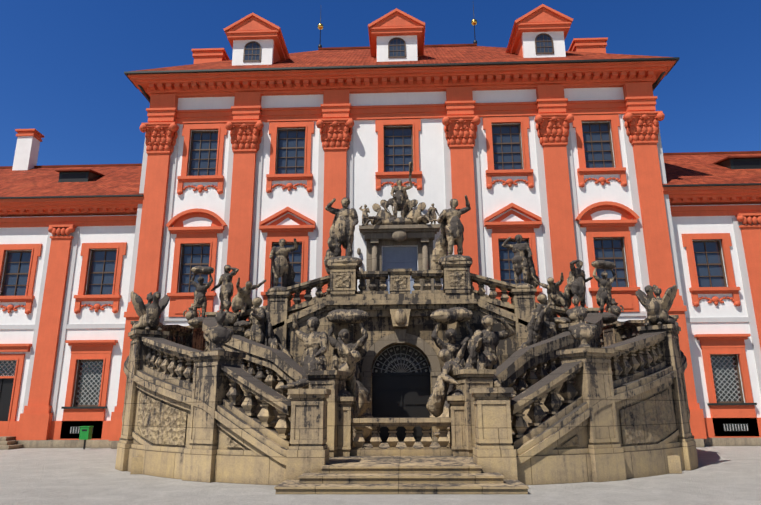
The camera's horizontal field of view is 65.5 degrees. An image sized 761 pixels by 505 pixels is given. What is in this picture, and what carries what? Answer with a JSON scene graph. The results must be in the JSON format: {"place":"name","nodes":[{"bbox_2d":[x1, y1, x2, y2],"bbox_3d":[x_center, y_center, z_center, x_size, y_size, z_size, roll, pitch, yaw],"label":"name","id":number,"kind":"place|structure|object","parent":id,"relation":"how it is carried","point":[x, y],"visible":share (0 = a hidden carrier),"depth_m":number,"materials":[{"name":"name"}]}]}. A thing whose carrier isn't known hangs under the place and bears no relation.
{"place":"outdoors","nodes":[
{"label":"outdoors","id":0,"kind":"place"},
{"bbox_2d":[0,446,760,504],"bbox_3d":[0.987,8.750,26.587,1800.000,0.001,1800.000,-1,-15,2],"label":"ground","id":1,"kind":"structure","parent":0,"point":[725,475],"depth_m":12.71,"materials":[{"name":"grey concrete"}]},
{"bbox_2d":[79,426,93,448],"bbox_3d":[-13.139,8.248,26.346,0.440,0.990,0.360,-1,-15,2],"label":"litter bin","id":2,"kind":"object","parent":1,"relation":"on","point":[85,433],"visible":1,"depth_m":26.27,"materials":[{"name":"green"}]},
{"bbox_2d":[353,426,371,447],"bbox_3d":[-1.615,5.746,19.770,2.362,2.786,2.651,7,-17,-27],"label":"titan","id":3,"kind":"object","parent":1,"relation":"on","point":[354,430],"visible":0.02,"depth_m":19.30,"materials":[{"name":"stone"}]},
{"bbox_2d":[0,4,760,449],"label":"palace","id":4,"kind":"structure","parent":1,"relation":"on","point":[534,134],"depth_m":29.75,"materials":[{"name":"orange paint"}]},
{"bbox_2d":[345,380,445,414],"bbox_3d":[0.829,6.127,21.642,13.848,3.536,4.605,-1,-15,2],"label":"statue","id":5,"kind":"object","parent":1,"relation":"on","point":[365,399],"depth_m":21.94,"materials":[{"name":"stone"}]},
{"bbox_2d":[115,224,698,493],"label":"staircase","id":6,"kind":"structure","parent":1,"relation":"on","point":[610,404],"depth_m":15.89,"materials":[{"name":"stone"}]},
{"bbox_2d":[144,292,152,307],"bbox_3d":[-8.802,2.087,22.497,0.747,1.196,0.354,11,-19,-36],"label":"bust","id":7,"kind":"object","parent":6,"relation":"on","point":[149,298],"visible":0.25,"depth_m":22.48,"materials":[{"name":"stone"}]},
{"bbox_2d":[131,291,169,330],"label":"winged statue","id":8,"kind":"object","parent":6,"relation":"on","point":[149,316],"visible":0.92,"depth_m":18.21,"materials":[{"name":"stone"}]},
{"bbox_2d":[183,303,200,325],"bbox_3d":[-8.558,2.842,26.825,0.631,1.121,0.569,-14,-20,42],"label":"urn","id":9,"kind":"object","parent":6,"relation":"on","point":[188,315],"visible":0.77,"depth_m":26.66,"materials":[{"name":"stone"}]},
{"bbox_2d":[188,266,213,327],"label":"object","id":10,"kind":"object","parent":6,"relation":"on","point":[200,300],"visible":0.92,"depth_m":24.43,"materials":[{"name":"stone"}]},
{"bbox_2d":[206,309,233,350],"bbox_3d":[-4.226,2.067,15.593,0.720,1.158,0.343,6,-16,-22],"label":"bust","id":11,"kind":"object","parent":6,"relation":"on","point":[219,335],"visible":0.85,"depth_m":15.45,"materials":[{"name":"stone"}]},
{"bbox_2d":[211,265,238,319],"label":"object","id":12,"kind":"object","parent":6,"relation":"on","point":[226,285],"visible":0.58,"depth_m":24.73,"materials":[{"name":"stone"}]},
{"bbox_2d":[215,298,236,325],"bbox_3d":[-5.116,2.075,19.632,0.709,1.121,0.342,7,-17,-27],"label":"bust","id":13,"kind":"object","parent":6,"relation":"on","point":[230,318],"visible":0.67,"depth_m":19.58,"materials":[{"name":"stone"}]},
{"bbox_2d":[231,277,265,331],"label":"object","id":14,"kind":"object","parent":6,"relation":"on","point":[242,302],"visible":0.83,"depth_m":24.09,"materials":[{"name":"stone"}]},
{"bbox_2d":[239,297,273,370],"bbox_3d":[-4.809,3.677,23.076,1.828,3.961,2.046,11,-19,-36],"label":"statue","id":15,"kind":"object","parent":6,"relation":"on","point":[258,335],"visible":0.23,"depth_m":23.03,"materials":[{"name":"stone"}]},
{"bbox_2d":[244,307,292,394],"bbox_3d":[-4.024,4.363,22.574,2.028,4.304,2.308,7,-51,-27],"label":"statue","id":16,"kind":"object","parent":6,"relation":"on","point":[271,342],"visible":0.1,"depth_m":22.88,"materials":[{"name":"stone"}]},
{"bbox_2d":[267,238,297,293],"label":"statue","id":17,"kind":"object","parent":6,"relation":"on","point":[283,267],"visible":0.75,"depth_m":24.91,"materials":[{"name":"stone"}]},
{"bbox_2d":[292,313,327,370],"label":"statue","id":18,"kind":"object","parent":6,"relation":"on","point":[313,357],"visible":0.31,"depth_m":21.77,"materials":[{"name":"stone"}]},
{"bbox_2d":[278,337,360,417],"bbox_3d":[-1.702,3.644,16.942,2.460,2.357,1.598,3,-15,-12],"label":"statue group","id":19,"kind":"object","parent":6,"relation":"on","point":[353,357],"visible":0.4,"depth_m":16.88,"materials":[{"name":"stone"}]},
{"bbox_2d":[324,197,361,274],"bbox_3d":[-1.657,-0.721,25.145,1.845,3.262,1.380,-4,-15,14],"label":"statue","id":20,"kind":"object","parent":6,"relation":"on","point":[344,223],"visible":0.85,"depth_m":24.90,"materials":[{"name":"stone"}]},
{"bbox_2d":[327,309,372,438],"bbox_3d":[-1.250,4.773,22.754,2.086,5.227,1.676,-6,-16,21],"label":"atlas","id":21,"kind":"object","parent":6,"relation":"attached to","point":[351,316],"visible":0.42,"depth_m":22.77,"materials":[{"name":"stone"}]},
{"bbox_2d":[359,204,369,224],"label":"statue","id":22,"kind":"object","parent":6,"relation":"on","point":[365,211],"visible":0.79,"depth_m":28.94,"materials":[{"name":"stone"}]},
{"bbox_2d":[362,204,392,232],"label":"statue","id":23,"kind":"object","parent":6,"relation":"on","point":[376,220],"visible":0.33,"depth_m":28.60,"materials":[{"name":"stone"}]},
{"bbox_2d":[371,198,426,224],"bbox_3d":[0.914,-1.966,28.953,2.808,1.512,0.551,-1,-15,2],"label":"portal trophy","id":24,"kind":"object","parent":6,"relation":"on","point":[387,217],"visible":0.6,"depth_m":28.79,"materials":[{"name":"stone"}]},
{"bbox_2d":[390,161,412,218],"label":"statue","id":25,"kind":"object","parent":6,"relation":"on","point":[400,195],"visible":0.77,"depth_m":28.92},
{"bbox_2d":[408,209,437,223],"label":"statue","id":26,"kind":"object","parent":6,"relation":"on","point":[424,218],"visible":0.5,"depth_m":28.48,"materials":[{"name":"stone"}]},
{"bbox_2d":[427,203,438,223],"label":"statue","id":27,"kind":"object","parent":6,"relation":"on","point":[431,213],"visible":0.79,"depth_m":28.83,"materials":[{"name":"stone"}]},
{"bbox_2d":[431,195,472,269],"bbox_3d":[3.060,-0.800,24.978,1.644,3.314,1.398,3,-15,-12],"label":"statue","id":28,"kind":"object","parent":6,"relation":"on","point":[451,230],"visible":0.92,"depth_m":24.88,"materials":[{"name":"stone"}]},
{"bbox_2d":[430,307,473,437],"bbox_3d":[2.863,4.705,22.602,2.090,5.248,1.836,4,-16,-17],"label":"atlas","id":29,"kind":"object","parent":6,"relation":"attached to","point":[439,317],"visible":0.42,"depth_m":22.56,"materials":[{"name":"stone"}]},
{"bbox_2d":[428,342,525,416],"bbox_3d":[2.709,3.538,16.688,2.616,2.127,1.463,-5,-15,17],"label":"statue group","id":30,"kind":"object","parent":6,"relation":"on","point":[438,395],"visible":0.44,"depth_m":16.45,"materials":[{"name":"stone"}]},
{"bbox_2d":[464,315,514,368],"bbox_3d":[3.921,4.908,21.443,2.563,5.309,2.243,7,-17,-27],"label":"statue","id":31,"kind":"object","parent":6,"relation":"on","point":[482,346],"visible":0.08,"depth_m":21.56,"materials":[{"name":"stone"}]},
{"bbox_2d":[501,234,538,288],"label":"statue","id":32,"kind":"object","parent":6,"relation":"on","point":[522,260],"visible":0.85,"depth_m":24.58,"materials":[{"name":"stone"}]},
{"bbox_2d":[513,303,557,393],"bbox_3d":[5.522,4.197,22.223,2.040,4.260,2.389,-9,-52,31],"label":"statue","id":33,"kind":"object","parent":6,"relation":"on","point":[537,332],"visible":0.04,"depth_m":22.44,"materials":[{"name":"stone"}]},
{"bbox_2d":[527,294,565,365],"bbox_3d":[6.355,3.544,22.726,1.765,3.942,2.032,-13,-20,40],"label":"statue","id":34,"kind":"object","parent":6,"relation":"on","point":[549,330],"visible":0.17,"depth_m":22.68,"materials":[{"name":"stone"}]},
{"bbox_2d":[533,272,570,328],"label":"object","id":35,"kind":"object","parent":6,"relation":"on","point":[556,296],"visible":0.65,"depth_m":23.82,"materials":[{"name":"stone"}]},
{"bbox_2d":[566,294,587,322],"bbox_3d":[6.383,1.903,19.223,0.704,1.124,0.336,-9,-17,31],"label":"bust","id":36,"kind":"object","parent":6,"relation":"on","point":[571,314],"visible":0.48,"depth_m":19.18,"materials":[{"name":"stone"}]},
{"bbox_2d":[563,260,592,308],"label":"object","id":37,"kind":"object","parent":6,"relation":"on","point":[576,280],"visible":0.62,"depth_m":24.19,"materials":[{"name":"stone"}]},
{"bbox_2d":[568,305,597,347],"bbox_3d":[5.214,1.927,15.257,0.722,1.156,0.345,-8,-17,26],"label":"bust","id":38,"kind":"object","parent":6,"relation":"on","point":[582,332],"visible":0.9,"depth_m":15.12,"materials":[{"name":"stone"}]},
{"bbox_2d":[591,260,617,323],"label":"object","id":39,"kind":"object","parent":6,"relation":"on","point":[603,296],"visible":0.9,"depth_m":23.86,"materials":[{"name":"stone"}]},
{"bbox_2d":[605,298,623,316],"bbox_3d":[10.349,2.565,26.152,0.631,1.121,0.569,12,-19,-38],"label":"urn","id":40,"kind":"object","parent":6,"relation":"on","point":[616,310],"visible":0.65,"depth_m":25.98,"materials":[{"name":"stone"}]},
{"bbox_2d":[635,285,676,326],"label":"winged statue","id":41,"kind":"object","parent":6,"relation":"on","point":[656,310],"visible":0.98,"depth_m":17.66,"materials":[{"name":"stone"}]},
{"bbox_2d":[653,286,661,301],"bbox_3d":[10.262,1.808,21.810,0.737,1.197,0.360,-13,-20,40],"label":"bust","id":42,"kind":"object","parent":6,"relation":"on","point":[657,291],"visible":0.21,"depth_m":21.80,"materials":[{"name":"stone"}]},
{"bbox_2d":[433,412,449,447],"bbox_3d":[2.879,5.660,19.578,2.850,2.799,2.464,11,-19,-36],"label":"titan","id":43,"kind":"object","parent":1,"relation":"on","point":[447,432],"depth_m":19.18,"materials":[{"name":"stone"}]},
{"bbox_2d":[0,0,760,165],"label":"sky","id":44,"kind":"structure","parent":0,"point":[63,63],"materials":[{"name":"blue"}]}
]}

